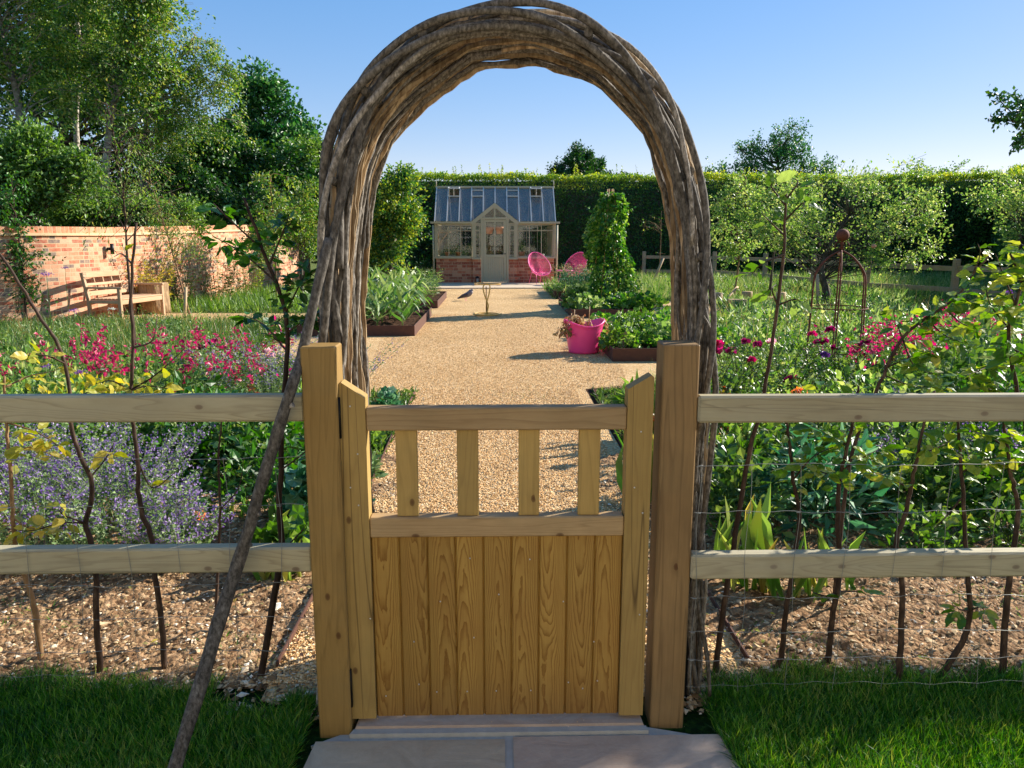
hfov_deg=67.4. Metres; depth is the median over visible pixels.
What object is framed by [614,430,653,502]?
iris
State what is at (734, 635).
path edging
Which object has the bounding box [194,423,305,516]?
border bush
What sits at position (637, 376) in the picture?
iris
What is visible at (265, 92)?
ash tree
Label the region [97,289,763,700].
gravel path
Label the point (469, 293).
wood pigeon
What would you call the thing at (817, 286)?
tree stake
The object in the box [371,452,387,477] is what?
leafy perennial
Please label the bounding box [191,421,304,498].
border bush
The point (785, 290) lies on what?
meadow weeds
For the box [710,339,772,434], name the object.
rose bush
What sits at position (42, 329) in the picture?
meadow weeds
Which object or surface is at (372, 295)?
corn plant
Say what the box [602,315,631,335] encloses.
strawberry plant
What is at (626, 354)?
raised bed
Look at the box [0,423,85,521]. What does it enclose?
catmint
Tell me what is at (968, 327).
hedge sapling
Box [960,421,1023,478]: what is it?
catmint
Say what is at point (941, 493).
leafy perennial
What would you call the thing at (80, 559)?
rail fence
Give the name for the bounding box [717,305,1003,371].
meadow grass
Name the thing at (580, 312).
raised bed
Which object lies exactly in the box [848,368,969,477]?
leafy perennial
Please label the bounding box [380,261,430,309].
corn plant
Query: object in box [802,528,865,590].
iris
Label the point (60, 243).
brick wall
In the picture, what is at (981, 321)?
border bush
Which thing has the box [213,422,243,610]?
hedge sapling
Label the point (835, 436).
hedge sapling
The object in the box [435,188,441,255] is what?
window
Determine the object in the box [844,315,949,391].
penstemon
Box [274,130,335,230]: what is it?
willow tree
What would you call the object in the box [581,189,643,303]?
bean tower
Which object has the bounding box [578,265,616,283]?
lavender
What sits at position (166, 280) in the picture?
wall shrub
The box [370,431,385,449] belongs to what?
leafy perennial
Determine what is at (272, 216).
young fruit tree
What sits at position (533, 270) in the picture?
string chair
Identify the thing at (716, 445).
rose bush
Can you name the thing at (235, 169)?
broadleaf tree
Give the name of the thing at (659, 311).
strawberry plant
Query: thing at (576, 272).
lavender
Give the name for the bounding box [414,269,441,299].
vegetable plant
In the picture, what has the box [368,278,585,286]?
patio
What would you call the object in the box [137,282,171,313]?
log table
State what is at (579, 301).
squash plant
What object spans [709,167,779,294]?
young apple tree
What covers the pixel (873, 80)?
sky
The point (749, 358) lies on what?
rose bush
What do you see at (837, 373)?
border bush
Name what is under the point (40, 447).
hedge sapling
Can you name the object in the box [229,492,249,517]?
iris
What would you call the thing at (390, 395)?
leafy perennial
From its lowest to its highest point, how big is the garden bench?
0.896 m
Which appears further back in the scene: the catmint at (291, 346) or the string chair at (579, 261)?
the string chair at (579, 261)
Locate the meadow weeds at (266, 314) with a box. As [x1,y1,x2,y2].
[1,311,299,373]
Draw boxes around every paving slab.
[304,739,504,767]
[513,734,739,767]
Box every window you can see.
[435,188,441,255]
[436,224,472,256]
[442,225,547,254]
[475,223,480,257]
[509,223,514,257]
[517,224,553,256]
[549,189,554,255]
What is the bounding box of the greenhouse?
[430,180,559,282]
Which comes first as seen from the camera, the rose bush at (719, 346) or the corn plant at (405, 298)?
the rose bush at (719, 346)
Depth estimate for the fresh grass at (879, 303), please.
13.36 m
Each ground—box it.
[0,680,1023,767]
[38,257,1017,671]
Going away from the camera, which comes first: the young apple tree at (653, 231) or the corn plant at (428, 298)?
the corn plant at (428, 298)
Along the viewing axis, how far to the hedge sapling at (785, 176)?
2.45 m
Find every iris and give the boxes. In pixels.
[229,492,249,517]
[252,540,301,581]
[268,497,294,520]
[272,496,307,517]
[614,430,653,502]
[635,370,654,430]
[714,518,742,583]
[719,483,770,545]
[731,498,774,591]
[741,498,805,600]
[752,498,845,596]
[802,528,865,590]
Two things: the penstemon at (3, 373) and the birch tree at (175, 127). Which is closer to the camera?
the penstemon at (3, 373)
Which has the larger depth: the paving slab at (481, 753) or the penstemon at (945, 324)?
the penstemon at (945, 324)
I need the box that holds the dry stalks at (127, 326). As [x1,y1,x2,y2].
[0,300,293,376]
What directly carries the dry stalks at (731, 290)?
on the ground at (312, 265)
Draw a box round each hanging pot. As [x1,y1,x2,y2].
[486,213,493,233]
[495,213,502,233]
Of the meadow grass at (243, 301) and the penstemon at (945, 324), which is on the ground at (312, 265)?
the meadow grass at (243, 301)
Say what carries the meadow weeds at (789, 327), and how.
on the ground at (312, 265)
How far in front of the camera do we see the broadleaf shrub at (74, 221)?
17.57 m
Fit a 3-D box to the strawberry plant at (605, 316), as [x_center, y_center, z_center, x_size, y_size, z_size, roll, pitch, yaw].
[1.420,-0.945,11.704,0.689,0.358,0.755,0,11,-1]
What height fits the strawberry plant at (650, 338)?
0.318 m
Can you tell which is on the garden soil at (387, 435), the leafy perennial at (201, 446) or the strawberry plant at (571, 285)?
the leafy perennial at (201, 446)
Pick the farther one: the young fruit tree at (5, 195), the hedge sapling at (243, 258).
the young fruit tree at (5, 195)
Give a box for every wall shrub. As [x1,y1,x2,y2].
[109,243,188,303]
[126,267,172,305]
[160,254,203,305]
[196,250,237,300]
[232,246,268,294]
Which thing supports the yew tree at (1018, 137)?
on the ground at (312, 265)
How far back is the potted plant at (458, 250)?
27.90 m
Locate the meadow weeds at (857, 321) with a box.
[568,274,1023,372]
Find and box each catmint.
[0,392,161,514]
[0,422,170,544]
[0,422,215,527]
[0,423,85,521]
[0,437,216,575]
[93,473,246,543]
[170,324,301,392]
[185,331,318,392]
[232,337,403,389]
[831,386,1023,499]
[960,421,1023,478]
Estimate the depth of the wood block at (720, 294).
17.43 m
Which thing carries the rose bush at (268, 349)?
on the garden soil at (387, 435)
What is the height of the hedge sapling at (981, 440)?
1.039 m
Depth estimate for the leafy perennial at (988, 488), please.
4.15 m
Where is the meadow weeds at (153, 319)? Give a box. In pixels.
[0,305,305,387]
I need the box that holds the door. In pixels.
[483,220,506,281]
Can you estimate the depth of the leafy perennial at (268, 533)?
3.52 m
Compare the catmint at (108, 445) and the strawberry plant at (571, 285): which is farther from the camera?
the strawberry plant at (571, 285)
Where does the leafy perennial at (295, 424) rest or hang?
on the soil strip at (176, 658)
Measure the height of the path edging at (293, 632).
0.080 m
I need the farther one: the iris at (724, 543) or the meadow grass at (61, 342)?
the meadow grass at (61, 342)
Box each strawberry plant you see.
[548,283,569,293]
[564,283,581,292]
[589,311,622,332]
[598,322,647,350]
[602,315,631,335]
[608,309,639,322]
[613,310,655,335]
[624,306,661,325]
[626,328,668,347]
[634,312,669,333]
[642,319,671,346]
[654,307,670,319]
[716,326,738,345]
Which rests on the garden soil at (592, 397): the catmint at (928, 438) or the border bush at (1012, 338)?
the border bush at (1012, 338)
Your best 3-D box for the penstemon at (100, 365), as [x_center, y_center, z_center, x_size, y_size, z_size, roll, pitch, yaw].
[-3.180,-0.003,6.165,0.720,0.713,0.753,0,11,-1]
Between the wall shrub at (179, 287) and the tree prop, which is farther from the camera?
the tree prop
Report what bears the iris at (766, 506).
on the soil strip at (803, 611)
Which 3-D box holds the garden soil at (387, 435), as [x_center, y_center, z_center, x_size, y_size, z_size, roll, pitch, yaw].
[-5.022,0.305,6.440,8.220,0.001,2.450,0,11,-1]
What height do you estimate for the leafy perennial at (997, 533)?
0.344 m
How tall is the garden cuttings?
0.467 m
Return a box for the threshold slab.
[355,712,643,728]
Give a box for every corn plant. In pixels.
[280,285,311,313]
[365,270,390,316]
[365,290,387,319]
[365,290,408,325]
[367,267,389,299]
[367,278,400,321]
[368,267,402,303]
[368,275,412,313]
[369,266,407,318]
[374,267,416,313]
[378,281,423,320]
[379,283,425,324]
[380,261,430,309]
[385,276,431,318]
[393,275,434,308]
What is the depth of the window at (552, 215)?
27.38 m
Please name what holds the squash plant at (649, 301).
on the raised bed at (580, 312)
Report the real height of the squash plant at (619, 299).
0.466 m
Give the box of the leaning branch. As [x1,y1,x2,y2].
[167,237,332,767]
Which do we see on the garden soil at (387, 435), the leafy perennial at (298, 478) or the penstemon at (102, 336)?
the penstemon at (102, 336)
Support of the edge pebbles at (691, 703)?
on the lawn ground at (694, 722)
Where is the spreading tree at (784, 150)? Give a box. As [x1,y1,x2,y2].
[702,116,841,181]
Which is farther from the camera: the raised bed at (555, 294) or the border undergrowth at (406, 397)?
the raised bed at (555, 294)
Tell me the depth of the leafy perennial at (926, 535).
3.67 m
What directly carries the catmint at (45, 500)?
on the soil strip at (176, 658)
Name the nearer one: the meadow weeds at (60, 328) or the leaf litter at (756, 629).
the leaf litter at (756, 629)
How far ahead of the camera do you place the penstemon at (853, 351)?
7.23 m
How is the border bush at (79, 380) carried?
on the soil strip at (176, 658)
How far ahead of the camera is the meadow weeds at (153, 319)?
11.04 m
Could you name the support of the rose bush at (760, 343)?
on the garden soil at (592, 397)
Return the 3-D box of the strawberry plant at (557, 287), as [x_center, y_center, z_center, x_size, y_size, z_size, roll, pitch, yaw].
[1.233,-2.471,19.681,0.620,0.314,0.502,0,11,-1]
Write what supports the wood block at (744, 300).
on the ground at (312, 265)
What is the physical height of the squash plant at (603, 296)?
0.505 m
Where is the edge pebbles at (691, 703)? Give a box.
[208,657,720,720]
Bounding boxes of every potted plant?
[442,244,453,255]
[451,243,464,255]
[463,243,477,255]
[518,242,527,255]
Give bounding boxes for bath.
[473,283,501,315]
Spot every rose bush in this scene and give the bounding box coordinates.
[174,382,303,427]
[197,337,295,392]
[239,347,299,387]
[653,414,728,462]
[710,333,830,393]
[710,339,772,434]
[719,384,817,462]
[734,334,840,393]
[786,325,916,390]
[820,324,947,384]
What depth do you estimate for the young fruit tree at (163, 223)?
14.15 m
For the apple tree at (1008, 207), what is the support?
on the ground at (312, 265)
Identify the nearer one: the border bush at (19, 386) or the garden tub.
the border bush at (19, 386)
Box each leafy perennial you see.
[0,388,27,453]
[9,368,144,439]
[69,392,187,476]
[168,385,264,468]
[227,421,305,480]
[251,504,309,574]
[267,460,375,520]
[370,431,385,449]
[371,385,402,404]
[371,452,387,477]
[606,376,632,404]
[706,440,801,540]
[708,423,785,504]
[735,422,918,546]
[745,374,884,473]
[822,352,921,392]
[834,426,994,535]
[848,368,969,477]
[866,502,981,577]
[906,421,1023,530]
[919,351,1010,391]
[942,380,1023,480]
[954,492,1023,547]
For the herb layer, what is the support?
on the ground at (312, 265)
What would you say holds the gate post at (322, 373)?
on the lawn ground at (694, 722)
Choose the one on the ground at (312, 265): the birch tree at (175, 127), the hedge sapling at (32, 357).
the birch tree at (175, 127)
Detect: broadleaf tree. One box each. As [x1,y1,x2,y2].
[0,0,198,226]
[151,113,318,223]
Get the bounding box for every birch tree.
[0,0,103,222]
[16,0,126,224]
[20,0,215,190]
[116,19,260,199]
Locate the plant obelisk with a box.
[803,229,868,367]
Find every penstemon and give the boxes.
[0,353,29,388]
[33,323,118,376]
[38,334,139,386]
[55,342,174,392]
[138,317,222,371]
[149,324,239,390]
[176,333,260,392]
[203,349,291,392]
[225,315,293,386]
[814,324,911,384]
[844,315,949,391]
[862,313,951,380]
[890,310,967,367]
[936,299,1003,335]
[958,312,1023,357]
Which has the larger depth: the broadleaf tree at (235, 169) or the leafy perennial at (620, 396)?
the broadleaf tree at (235, 169)
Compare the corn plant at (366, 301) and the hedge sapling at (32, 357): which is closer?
the hedge sapling at (32, 357)
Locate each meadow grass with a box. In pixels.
[0,310,305,385]
[170,277,392,312]
[540,266,1023,302]
[552,287,994,376]
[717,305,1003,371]
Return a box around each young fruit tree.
[0,163,65,320]
[61,95,202,350]
[127,156,217,316]
[231,165,304,297]
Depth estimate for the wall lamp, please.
14.85 m
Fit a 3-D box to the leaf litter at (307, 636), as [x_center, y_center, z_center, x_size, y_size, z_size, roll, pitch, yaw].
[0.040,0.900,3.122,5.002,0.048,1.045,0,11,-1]
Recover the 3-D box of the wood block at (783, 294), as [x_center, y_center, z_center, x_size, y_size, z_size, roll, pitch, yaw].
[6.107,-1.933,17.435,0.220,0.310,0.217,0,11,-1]
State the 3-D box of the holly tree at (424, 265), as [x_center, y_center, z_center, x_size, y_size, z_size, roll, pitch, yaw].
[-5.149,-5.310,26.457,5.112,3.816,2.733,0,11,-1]
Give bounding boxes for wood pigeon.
[458,289,472,298]
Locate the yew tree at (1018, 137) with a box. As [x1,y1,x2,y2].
[984,85,1023,155]
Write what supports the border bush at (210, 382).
on the soil strip at (176, 658)
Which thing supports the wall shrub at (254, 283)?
on the ground at (312, 265)
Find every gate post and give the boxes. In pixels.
[300,343,356,737]
[644,340,699,727]
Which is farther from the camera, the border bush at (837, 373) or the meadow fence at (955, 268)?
the meadow fence at (955, 268)
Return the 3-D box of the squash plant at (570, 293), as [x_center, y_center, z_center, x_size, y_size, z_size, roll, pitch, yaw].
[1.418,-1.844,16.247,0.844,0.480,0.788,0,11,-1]
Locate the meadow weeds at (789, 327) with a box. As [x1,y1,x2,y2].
[542,272,1022,369]
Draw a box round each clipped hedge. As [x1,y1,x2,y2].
[394,163,1013,277]
[988,163,1023,282]
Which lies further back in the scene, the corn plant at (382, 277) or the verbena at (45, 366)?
the corn plant at (382, 277)
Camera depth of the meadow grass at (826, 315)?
14.14 m
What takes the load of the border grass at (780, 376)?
on the garden soil at (592, 397)
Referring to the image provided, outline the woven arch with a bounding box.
[316,0,718,712]
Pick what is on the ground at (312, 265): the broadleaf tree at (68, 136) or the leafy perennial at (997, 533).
the broadleaf tree at (68, 136)
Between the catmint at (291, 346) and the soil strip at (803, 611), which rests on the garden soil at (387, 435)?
the catmint at (291, 346)
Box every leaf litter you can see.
[0,558,1023,678]
[24,579,1023,666]
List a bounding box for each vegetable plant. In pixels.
[383,269,415,296]
[409,265,441,292]
[409,267,444,296]
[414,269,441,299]
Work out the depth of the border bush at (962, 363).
5.38 m
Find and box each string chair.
[528,252,550,283]
[564,252,586,277]
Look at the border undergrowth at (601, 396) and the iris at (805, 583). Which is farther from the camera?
the border undergrowth at (601, 396)
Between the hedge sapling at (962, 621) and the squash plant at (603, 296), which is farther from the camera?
the squash plant at (603, 296)
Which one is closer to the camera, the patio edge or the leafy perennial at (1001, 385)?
the leafy perennial at (1001, 385)
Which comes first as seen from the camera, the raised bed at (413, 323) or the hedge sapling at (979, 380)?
the hedge sapling at (979, 380)
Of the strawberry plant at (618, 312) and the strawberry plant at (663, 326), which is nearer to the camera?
the strawberry plant at (663, 326)
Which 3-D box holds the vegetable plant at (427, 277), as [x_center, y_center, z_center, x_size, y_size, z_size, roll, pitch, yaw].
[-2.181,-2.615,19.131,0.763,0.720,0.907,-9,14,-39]
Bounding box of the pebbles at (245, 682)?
[0,476,1023,690]
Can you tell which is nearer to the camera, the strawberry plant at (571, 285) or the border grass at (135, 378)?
the border grass at (135, 378)
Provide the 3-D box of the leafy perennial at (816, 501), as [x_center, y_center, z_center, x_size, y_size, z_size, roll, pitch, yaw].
[1.670,0.513,4.083,0.960,0.709,0.896,0,11,-1]
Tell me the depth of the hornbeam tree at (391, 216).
23.09 m
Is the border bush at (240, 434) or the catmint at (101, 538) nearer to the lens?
the catmint at (101, 538)
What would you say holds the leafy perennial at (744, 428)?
on the soil strip at (803, 611)
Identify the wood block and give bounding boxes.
[709,292,722,303]
[727,299,746,304]
[742,291,752,297]
[776,292,785,298]
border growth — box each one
[0,336,301,476]
[0,345,226,448]
[0,346,300,457]
[0,347,287,471]
[710,327,1014,462]
[710,332,1010,448]
[711,343,1022,458]
[719,339,1015,457]
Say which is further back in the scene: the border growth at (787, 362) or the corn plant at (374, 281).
the corn plant at (374, 281)
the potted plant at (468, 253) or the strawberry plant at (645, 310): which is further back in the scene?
the potted plant at (468, 253)
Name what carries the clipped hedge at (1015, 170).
on the ground at (312, 265)
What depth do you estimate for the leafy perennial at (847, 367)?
5.85 m
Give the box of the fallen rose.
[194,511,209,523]
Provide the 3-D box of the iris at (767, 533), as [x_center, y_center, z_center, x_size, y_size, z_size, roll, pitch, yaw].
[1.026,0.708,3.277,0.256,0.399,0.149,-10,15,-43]
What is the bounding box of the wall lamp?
[107,244,114,253]
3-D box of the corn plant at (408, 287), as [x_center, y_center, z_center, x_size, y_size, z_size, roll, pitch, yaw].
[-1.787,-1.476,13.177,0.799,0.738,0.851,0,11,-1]
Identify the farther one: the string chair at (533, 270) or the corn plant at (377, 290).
the string chair at (533, 270)
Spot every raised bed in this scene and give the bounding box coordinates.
[297,307,431,335]
[396,291,446,307]
[547,284,579,298]
[558,297,641,317]
[584,321,736,361]
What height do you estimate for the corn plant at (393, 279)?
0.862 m
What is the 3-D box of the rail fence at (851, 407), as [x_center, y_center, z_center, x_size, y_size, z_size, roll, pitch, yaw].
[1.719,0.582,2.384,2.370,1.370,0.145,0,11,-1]
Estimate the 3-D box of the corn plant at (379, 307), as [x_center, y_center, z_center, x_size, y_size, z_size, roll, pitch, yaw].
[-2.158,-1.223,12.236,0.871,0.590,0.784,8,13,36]
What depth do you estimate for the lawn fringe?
2.34 m
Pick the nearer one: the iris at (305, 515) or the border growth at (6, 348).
the iris at (305, 515)
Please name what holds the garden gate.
attached to the gate post at (322, 373)
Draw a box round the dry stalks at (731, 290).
[565,270,1020,343]
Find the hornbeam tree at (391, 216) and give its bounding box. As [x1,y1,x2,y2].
[368,160,432,283]
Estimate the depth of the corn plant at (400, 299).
12.26 m
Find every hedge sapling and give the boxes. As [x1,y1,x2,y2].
[0,253,128,672]
[0,366,75,660]
[87,223,187,668]
[195,197,319,676]
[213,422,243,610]
[712,170,822,672]
[767,381,840,668]
[790,385,903,663]
[832,244,1012,599]
[862,391,969,684]
[918,391,1011,677]
[940,240,1023,427]
[954,421,1023,679]
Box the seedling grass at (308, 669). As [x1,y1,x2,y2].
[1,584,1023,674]
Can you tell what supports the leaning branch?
on the lawn ground at (694, 722)
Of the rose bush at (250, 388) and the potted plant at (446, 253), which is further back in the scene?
the potted plant at (446, 253)
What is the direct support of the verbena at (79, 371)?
on the garden soil at (387, 435)
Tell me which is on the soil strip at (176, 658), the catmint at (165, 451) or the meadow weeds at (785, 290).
the catmint at (165, 451)
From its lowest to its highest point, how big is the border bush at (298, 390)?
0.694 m
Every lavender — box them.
[552,263,588,286]
[559,263,590,284]
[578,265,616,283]
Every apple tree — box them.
[634,211,665,274]
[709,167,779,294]
[729,168,828,296]
[746,152,959,302]
[961,166,1023,257]
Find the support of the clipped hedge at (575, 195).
on the ground at (312, 265)
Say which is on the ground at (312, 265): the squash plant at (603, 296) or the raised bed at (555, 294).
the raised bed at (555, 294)
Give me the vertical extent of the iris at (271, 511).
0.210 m
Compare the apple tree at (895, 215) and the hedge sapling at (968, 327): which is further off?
the apple tree at (895, 215)
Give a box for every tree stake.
[183,287,186,320]
[654,258,663,278]
[816,274,819,304]
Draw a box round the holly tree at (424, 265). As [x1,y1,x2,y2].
[310,201,434,274]
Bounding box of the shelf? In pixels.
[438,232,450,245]
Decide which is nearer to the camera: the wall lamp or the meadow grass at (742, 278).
the wall lamp
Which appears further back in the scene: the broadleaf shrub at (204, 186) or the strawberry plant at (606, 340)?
the broadleaf shrub at (204, 186)
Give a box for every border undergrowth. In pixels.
[1,384,418,494]
[590,379,1020,502]
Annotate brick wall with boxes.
[0,225,310,323]
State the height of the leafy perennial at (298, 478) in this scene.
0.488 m
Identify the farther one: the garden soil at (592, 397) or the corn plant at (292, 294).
the corn plant at (292, 294)
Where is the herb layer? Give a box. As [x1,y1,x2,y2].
[17,322,411,393]
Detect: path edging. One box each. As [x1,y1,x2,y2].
[276,391,414,667]
[592,387,748,658]
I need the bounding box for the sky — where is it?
[0,0,1023,226]
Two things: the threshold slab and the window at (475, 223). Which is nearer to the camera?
the threshold slab
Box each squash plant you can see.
[559,285,594,307]
[564,292,604,309]
[598,284,622,298]
[604,289,642,308]
[626,290,669,312]
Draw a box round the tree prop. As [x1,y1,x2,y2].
[728,286,738,297]
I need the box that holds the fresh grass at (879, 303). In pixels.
[545,270,1023,360]
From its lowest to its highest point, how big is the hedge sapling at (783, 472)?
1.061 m
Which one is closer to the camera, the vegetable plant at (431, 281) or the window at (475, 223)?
the vegetable plant at (431, 281)
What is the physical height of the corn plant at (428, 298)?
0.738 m
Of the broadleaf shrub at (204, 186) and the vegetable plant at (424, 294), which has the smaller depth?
the vegetable plant at (424, 294)
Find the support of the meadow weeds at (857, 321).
on the ground at (312, 265)
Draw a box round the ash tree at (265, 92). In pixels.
[186,47,326,191]
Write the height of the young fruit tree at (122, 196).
3.134 m
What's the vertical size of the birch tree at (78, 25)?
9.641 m
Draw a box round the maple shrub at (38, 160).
[0,110,114,225]
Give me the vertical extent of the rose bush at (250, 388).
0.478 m
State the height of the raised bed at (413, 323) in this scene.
0.225 m
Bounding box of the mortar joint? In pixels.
[311,725,687,767]
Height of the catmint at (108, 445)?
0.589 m
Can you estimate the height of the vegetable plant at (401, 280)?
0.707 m
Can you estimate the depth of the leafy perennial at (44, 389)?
5.64 m
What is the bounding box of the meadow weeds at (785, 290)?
[558,273,1023,368]
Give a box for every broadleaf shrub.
[35,174,211,236]
[143,154,306,229]
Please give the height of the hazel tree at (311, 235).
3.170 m
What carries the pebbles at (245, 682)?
on the ground at (312, 265)
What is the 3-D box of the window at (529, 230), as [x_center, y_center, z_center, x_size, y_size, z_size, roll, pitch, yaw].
[0.794,-4.868,25.996,1.225,1.110,0.050,0,11,-1]
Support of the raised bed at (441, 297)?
on the ground at (312, 265)
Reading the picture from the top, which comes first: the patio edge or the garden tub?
the patio edge
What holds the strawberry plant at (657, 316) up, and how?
on the raised bed at (626, 354)
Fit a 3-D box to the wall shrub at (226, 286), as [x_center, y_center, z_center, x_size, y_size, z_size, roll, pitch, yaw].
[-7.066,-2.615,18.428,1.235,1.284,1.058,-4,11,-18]
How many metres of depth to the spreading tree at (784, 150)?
38.47 m
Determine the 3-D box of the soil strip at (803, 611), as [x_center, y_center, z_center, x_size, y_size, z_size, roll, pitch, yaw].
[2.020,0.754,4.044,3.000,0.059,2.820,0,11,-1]
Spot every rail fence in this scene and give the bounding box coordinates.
[0,393,316,681]
[688,393,1023,690]
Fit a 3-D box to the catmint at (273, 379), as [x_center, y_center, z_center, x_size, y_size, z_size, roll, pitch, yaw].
[-2.027,-0.048,6.405,1.279,0.712,1.310,0,11,-1]
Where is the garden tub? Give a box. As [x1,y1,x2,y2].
[563,318,604,353]
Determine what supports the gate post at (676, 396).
on the lawn ground at (694, 722)
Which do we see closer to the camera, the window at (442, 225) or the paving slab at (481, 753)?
the paving slab at (481, 753)
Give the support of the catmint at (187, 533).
on the soil strip at (176, 658)
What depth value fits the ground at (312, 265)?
16.00 m
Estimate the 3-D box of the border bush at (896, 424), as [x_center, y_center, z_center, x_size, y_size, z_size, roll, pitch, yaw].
[2.303,0.338,4.593,0.876,0.721,0.888,0,11,-1]
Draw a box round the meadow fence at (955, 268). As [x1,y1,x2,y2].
[642,251,1023,298]
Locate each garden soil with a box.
[146,392,414,455]
[585,386,654,447]
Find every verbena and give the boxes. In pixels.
[38,271,59,391]
[40,363,54,393]
[61,266,72,337]
[68,308,80,365]
[74,369,87,422]
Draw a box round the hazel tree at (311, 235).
[256,168,318,292]
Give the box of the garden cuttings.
[553,306,612,338]
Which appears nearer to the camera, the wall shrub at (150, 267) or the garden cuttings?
the garden cuttings
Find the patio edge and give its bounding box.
[435,286,542,288]
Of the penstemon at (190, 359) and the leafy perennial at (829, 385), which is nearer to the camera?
the leafy perennial at (829, 385)
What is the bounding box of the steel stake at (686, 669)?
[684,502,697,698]
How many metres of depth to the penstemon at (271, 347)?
7.43 m
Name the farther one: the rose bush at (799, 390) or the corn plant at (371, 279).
the corn plant at (371, 279)
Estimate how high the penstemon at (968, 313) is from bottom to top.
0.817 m
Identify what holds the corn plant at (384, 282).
on the raised bed at (413, 323)
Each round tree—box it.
[545,139,629,181]
[900,155,990,180]
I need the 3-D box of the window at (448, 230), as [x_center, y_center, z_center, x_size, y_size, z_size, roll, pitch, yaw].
[-1.941,-4.857,25.939,1.205,1.110,0.050,0,11,-1]
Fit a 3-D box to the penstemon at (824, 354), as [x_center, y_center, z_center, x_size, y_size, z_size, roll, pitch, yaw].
[2.829,-0.091,6.424,1.071,0.791,0.867,4,11,21]
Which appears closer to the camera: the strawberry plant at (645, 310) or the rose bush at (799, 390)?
the rose bush at (799, 390)
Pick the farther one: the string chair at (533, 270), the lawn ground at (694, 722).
the string chair at (533, 270)
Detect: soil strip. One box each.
[0,454,395,690]
[600,453,1023,681]
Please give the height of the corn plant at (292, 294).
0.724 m
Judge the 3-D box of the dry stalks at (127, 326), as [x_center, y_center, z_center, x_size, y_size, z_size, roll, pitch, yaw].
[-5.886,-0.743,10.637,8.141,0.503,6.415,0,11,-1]
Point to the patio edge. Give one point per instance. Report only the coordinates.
(531, 287)
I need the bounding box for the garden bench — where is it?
[79,270,165,316]
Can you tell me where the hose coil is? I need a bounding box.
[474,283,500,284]
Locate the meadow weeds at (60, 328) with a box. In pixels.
[0,311,305,378]
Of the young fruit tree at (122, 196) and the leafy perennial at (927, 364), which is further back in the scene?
the young fruit tree at (122, 196)
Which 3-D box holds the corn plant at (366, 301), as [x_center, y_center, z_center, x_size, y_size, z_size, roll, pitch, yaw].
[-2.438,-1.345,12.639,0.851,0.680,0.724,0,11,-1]
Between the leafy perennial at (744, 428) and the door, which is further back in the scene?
the door
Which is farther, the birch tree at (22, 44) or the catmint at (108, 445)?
the birch tree at (22, 44)
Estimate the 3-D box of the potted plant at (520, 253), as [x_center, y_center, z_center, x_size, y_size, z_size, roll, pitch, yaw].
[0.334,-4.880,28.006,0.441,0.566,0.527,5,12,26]
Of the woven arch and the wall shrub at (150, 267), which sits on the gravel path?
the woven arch
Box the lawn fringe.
[248,680,787,767]
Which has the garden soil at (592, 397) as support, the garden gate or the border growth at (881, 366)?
the border growth at (881, 366)
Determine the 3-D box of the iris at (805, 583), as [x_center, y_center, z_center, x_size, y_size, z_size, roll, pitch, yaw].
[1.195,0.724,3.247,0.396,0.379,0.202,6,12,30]
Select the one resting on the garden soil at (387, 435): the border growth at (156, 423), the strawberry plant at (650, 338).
the border growth at (156, 423)
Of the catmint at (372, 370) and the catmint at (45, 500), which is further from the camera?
the catmint at (372, 370)
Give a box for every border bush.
[0,336,92,435]
[10,376,161,481]
[124,370,258,479]
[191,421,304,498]
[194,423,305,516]
[286,382,303,454]
[708,423,794,517]
[710,372,755,460]
[744,389,869,506]
[748,367,816,431]
[814,357,906,453]
[825,381,973,506]
[881,316,1023,456]
[910,351,1023,504]
[937,291,1023,426]
[970,303,1023,376]
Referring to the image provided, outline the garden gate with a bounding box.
[338,372,653,718]
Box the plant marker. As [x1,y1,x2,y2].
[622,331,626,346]
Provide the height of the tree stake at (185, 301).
0.734 m
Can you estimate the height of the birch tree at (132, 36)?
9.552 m
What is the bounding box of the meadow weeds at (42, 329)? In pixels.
[0,306,293,366]
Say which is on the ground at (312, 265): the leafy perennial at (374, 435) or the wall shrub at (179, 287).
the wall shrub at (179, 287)
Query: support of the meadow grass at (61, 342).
on the ground at (312, 265)
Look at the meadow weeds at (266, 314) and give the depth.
11.67 m
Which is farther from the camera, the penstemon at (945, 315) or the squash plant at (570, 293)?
the squash plant at (570, 293)
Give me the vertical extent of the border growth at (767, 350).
0.613 m
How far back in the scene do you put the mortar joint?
2.34 m
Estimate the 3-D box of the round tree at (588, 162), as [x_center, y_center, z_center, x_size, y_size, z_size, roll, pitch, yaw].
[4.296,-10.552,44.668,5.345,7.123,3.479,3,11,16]
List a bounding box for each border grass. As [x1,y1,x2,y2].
[0,342,300,459]
[650,344,1023,455]

